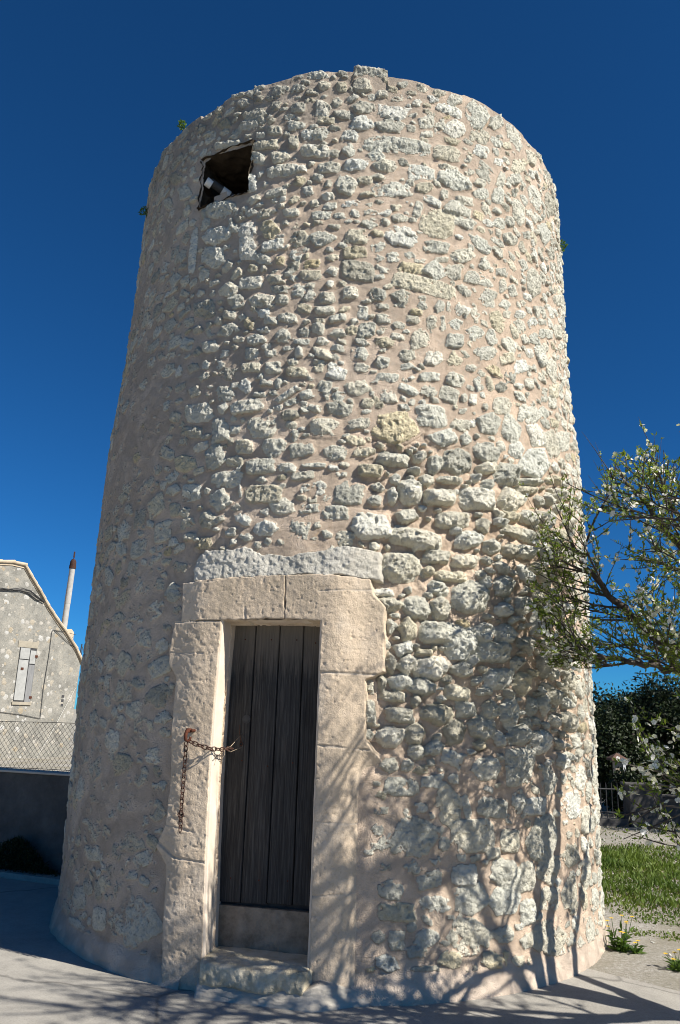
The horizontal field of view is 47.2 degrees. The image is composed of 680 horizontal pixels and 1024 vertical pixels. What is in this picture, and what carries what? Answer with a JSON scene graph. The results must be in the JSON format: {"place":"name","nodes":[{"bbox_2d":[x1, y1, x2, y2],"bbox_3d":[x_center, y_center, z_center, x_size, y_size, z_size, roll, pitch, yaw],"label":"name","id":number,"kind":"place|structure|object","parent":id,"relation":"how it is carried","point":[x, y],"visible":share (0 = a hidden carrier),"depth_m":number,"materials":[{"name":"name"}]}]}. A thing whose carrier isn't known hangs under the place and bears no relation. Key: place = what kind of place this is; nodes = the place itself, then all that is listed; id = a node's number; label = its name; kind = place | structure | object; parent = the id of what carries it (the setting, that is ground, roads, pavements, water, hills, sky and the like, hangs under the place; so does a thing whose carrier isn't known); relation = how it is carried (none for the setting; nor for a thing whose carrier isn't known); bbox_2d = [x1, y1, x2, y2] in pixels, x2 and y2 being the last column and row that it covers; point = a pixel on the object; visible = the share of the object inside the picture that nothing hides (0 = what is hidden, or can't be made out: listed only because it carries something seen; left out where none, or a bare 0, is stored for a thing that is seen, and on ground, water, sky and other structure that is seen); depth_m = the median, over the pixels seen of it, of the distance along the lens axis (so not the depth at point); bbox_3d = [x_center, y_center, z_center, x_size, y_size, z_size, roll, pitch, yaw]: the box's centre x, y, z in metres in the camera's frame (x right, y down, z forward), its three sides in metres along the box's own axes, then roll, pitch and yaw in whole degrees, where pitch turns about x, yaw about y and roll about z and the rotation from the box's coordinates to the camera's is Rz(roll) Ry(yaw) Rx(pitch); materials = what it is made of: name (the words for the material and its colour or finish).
{"place":"outdoors","nodes":[
{"label":"outdoors","id":0,"kind":"place"},
{"bbox_2d":[0,878,679,1023],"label":"pavement","id":1,"kind":"structure","parent":0,"point":[46,977],"depth_m":4.79,"materials":[{"name":"concrete"}]},
{"bbox_2d":[0,709,679,990],"bbox_3d":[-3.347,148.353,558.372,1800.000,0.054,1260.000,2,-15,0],"label":"ground","id":2,"kind":"structure","parent":0,"point":[650,966],"depth_m":6.73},
{"bbox_2d":[0,835,60,877],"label":"shrub","id":3,"kind":"object","parent":2,"relation":"on","point":[15,855],"visible":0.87,"depth_m":8.04,"materials":[{"name":"green plant"}]},
{"bbox_2d":[0,868,60,884],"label":"kerb","id":4,"kind":"structure","parent":2,"relation":"on","point":[36,878],"depth_m":7.84,"materials":[{"name":"concrete"}]},
{"bbox_2d":[0,767,69,874],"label":"boundary wall","id":5,"kind":"structure","parent":2,"relation":"on","point":[33,806],"depth_m":8.35,"materials":[{"name":"paint"}]},
{"bbox_2d":[0,721,74,771],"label":"chain link fence","id":6,"kind":"object","parent":5,"relation":"on","point":[36,746],"visible":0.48,"depth_m":8.66,"materials":[{"name":"metal"}]},
{"bbox_2d":[0,552,81,758],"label":"stone house","id":7,"kind":"structure","parent":2,"relation":"on","point":[40,658],"depth_m":27.33,"materials":[{"name":"stone"}]},
{"bbox_2d":[11,640,38,704],"bbox_3d":[-10.932,5.583,26.992,0.070,2.166,0.798,-8,-18,34],"label":"window","id":8,"kind":"structure","parent":7,"relation":"in","point":[28,650],"depth_m":26.98,"materials":[{"name":"white wood"}]},
{"bbox_2d":[49,65,607,1011],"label":"stone tower","id":9,"kind":"structure","parent":2,"relation":"on","point":[343,429],"depth_m":5.75,"materials":[{"name":"stone"}]},
{"bbox_2d":[138,205,147,216],"bbox_3d":[-1.985,-3.050,7.886,0.099,0.137,0.104,-12,-20,42],"label":"wall weed","id":10,"kind":"object","parent":9,"relation":"on","point":[145,211],"depth_m":7.87,"materials":[{"name":"green plant"}]},
{"bbox_2d":[176,119,186,130],"bbox_3d":[-1.496,-3.661,7.360,0.109,0.141,0.107,2,-15,0],"label":"wall weed","id":11,"kind":"object","parent":9,"relation":"on","point":[179,125],"depth_m":7.34,"materials":[{"name":"green plant"}]},
{"bbox_2d":[178,733,243,832],"bbox_3d":[-0.853,1.828,5.254,0.439,0.643,0.148,9,-16,-25],"label":"chain","id":12,"kind":"object","parent":9,"relation":"hanging from","point":[207,748],"visible":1,"depth_m":5.24,"materials":[{"name":"metal"}]},
{"bbox_2d":[204,177,234,196],"bbox_3d":[-0.945,-2.800,6.987,0.588,0.252,0.082,10,-17,-29],"label":"pipe","id":13,"kind":"object","parent":9,"relation":"attached to","point":[215,185],"visible":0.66,"depth_m":6.89,"materials":[{"name":"white plastic"}]},
{"bbox_2d":[220,625,319,912],"bbox_3d":[-0.451,1.741,5.423,0.800,1.900,0.094,-2,-15,13],"label":"door","id":14,"kind":"structure","parent":9,"relation":"in","point":[268,802],"depth_m":5.39,"materials":[{"name":"brown wood"}]},
{"bbox_2d":[560,239,567,251],"bbox_3d":[2.288,-2.740,8.000,0.121,0.159,0.114,2,-15,0],"label":"wall weed","id":15,"kind":"object","parent":9,"relation":"on","point":[562,246],"depth_m":7.97,"materials":[{"name":"green plant"}]},
{"bbox_2d":[518,419,679,850],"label":"almond tree","id":16,"kind":"object","parent":2,"relation":"on","point":[665,646],"visible":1,"depth_m":5.40,"materials":[{"name":"green plant"}]},
{"bbox_2d":[598,783,628,826],"bbox_3d":[4.219,5.100,13.446,1.493,0.830,0.160,3,-15,-3],"label":"railing","id":17,"kind":"object","parent":2,"relation":"on","point":[614,822],"visible":0.28,"depth_m":13.40,"materials":[{"name":"grey metal"}]},
{"bbox_2d":[606,753,626,817],"bbox_3d":[5.196,5.115,14.507,0.300,1.200,0.300,2,-15,0],"label":"gate post","id":18,"kind":"object","parent":2,"relation":"on","point":[615,755],"visible":0.23,"depth_m":14.55,"materials":[{"name":"stone"}]},
{"bbox_2d":[603,915,634,952],"bbox_3d":[2.197,3.314,6.111,0.275,0.256,0.237,2,-15,0],"label":"yellow flower plant","id":19,"kind":"object","parent":2,"relation":"on","point":[621,945],"visible":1,"depth_m":6.07,"materials":[{"name":"green plant"}]},
{"bbox_2d":[599,766,647,817],"bbox_3d":[5.192,5.153,14.046,0.958,1.064,1.003,2,-15,0],"label":"evergreen tree","id":20,"kind":"object","parent":2,"relation":"on","point":[617,777],"visible":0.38,"depth_m":14.01,"materials":[{"name":"green plant"}]},
{"bbox_2d":[593,703,673,811],"bbox_3d":[5.656,4.985,15.675,1.928,2.212,2.051,2,-15,0],"label":"evergreen tree","id":21,"kind":"object","parent":2,"relation":"on","point":[611,739],"visible":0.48,"depth_m":15.28,"materials":[{"name":"green plant"}]},
{"bbox_2d":[592,673,674,757],"bbox_3d":[7.122,5.637,19.736,3.701,3.093,3.591,-7,-17,30],"label":"evergreen tree","id":22,"kind":"object","parent":2,"relation":"on","point":[600,700],"visible":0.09,"depth_m":19.44,"materials":[{"name":"green plant"}]},
{"bbox_2d":[627,940,645,953],"bbox_3d":[2.287,3.378,6.028,0.156,0.095,0.169,13,-18,-35],"label":"yellow flower plant","id":23,"kind":"object","parent":2,"relation":"on","point":[634,949],"visible":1,"depth_m":6.00,"materials":[{"name":"green plant"}]},
{"bbox_2d":[600,825,679,940],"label":"grass","id":24,"kind":"structure","parent":2,"relation":"on","point":[639,856],"depth_m":8.76,"materials":[{"name":"green plant"}]},
{"bbox_2d":[600,826,679,983],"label":"pebbles","id":25,"kind":"object","parent":2,"relation":"on","point":[669,954],"visible":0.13,"depth_m":7.41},
{"bbox_2d":[604,672,679,793],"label":"evergreen tree","id":26,"kind":"object","parent":2,"relation":"on","point":[665,703],"visible":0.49,"depth_m":16.36,"materials":[{"name":"green plant"}]},
{"bbox_2d":[620,782,663,827],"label":"wall block","id":27,"kind":"structure","parent":2,"relation":"on","point":[646,802],"depth_m":13.46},
{"bbox_2d":[662,794,679,827],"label":"wall","id":28,"kind":"structure","parent":2,"relation":"on","point":[670,798],"depth_m":13.62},
{"bbox_2d":[662,949,679,971],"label":"yellow flower plant","id":29,"kind":"object","parent":2,"relation":"on","point":[674,965],"visible":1,"depth_m":5.63,"materials":[{"name":"green plant"}]},
{"bbox_2d":[0,0,679,708],"label":"sky","id":30,"kind":"structure","parent":0,"point":[93,93],"materials":[{"name":"blue"}]},
{"bbox_2d":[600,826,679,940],"bbox_3d":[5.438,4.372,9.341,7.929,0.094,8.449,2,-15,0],"label":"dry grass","id":31,"kind":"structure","parent":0,"point":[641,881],"depth_m":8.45,"materials":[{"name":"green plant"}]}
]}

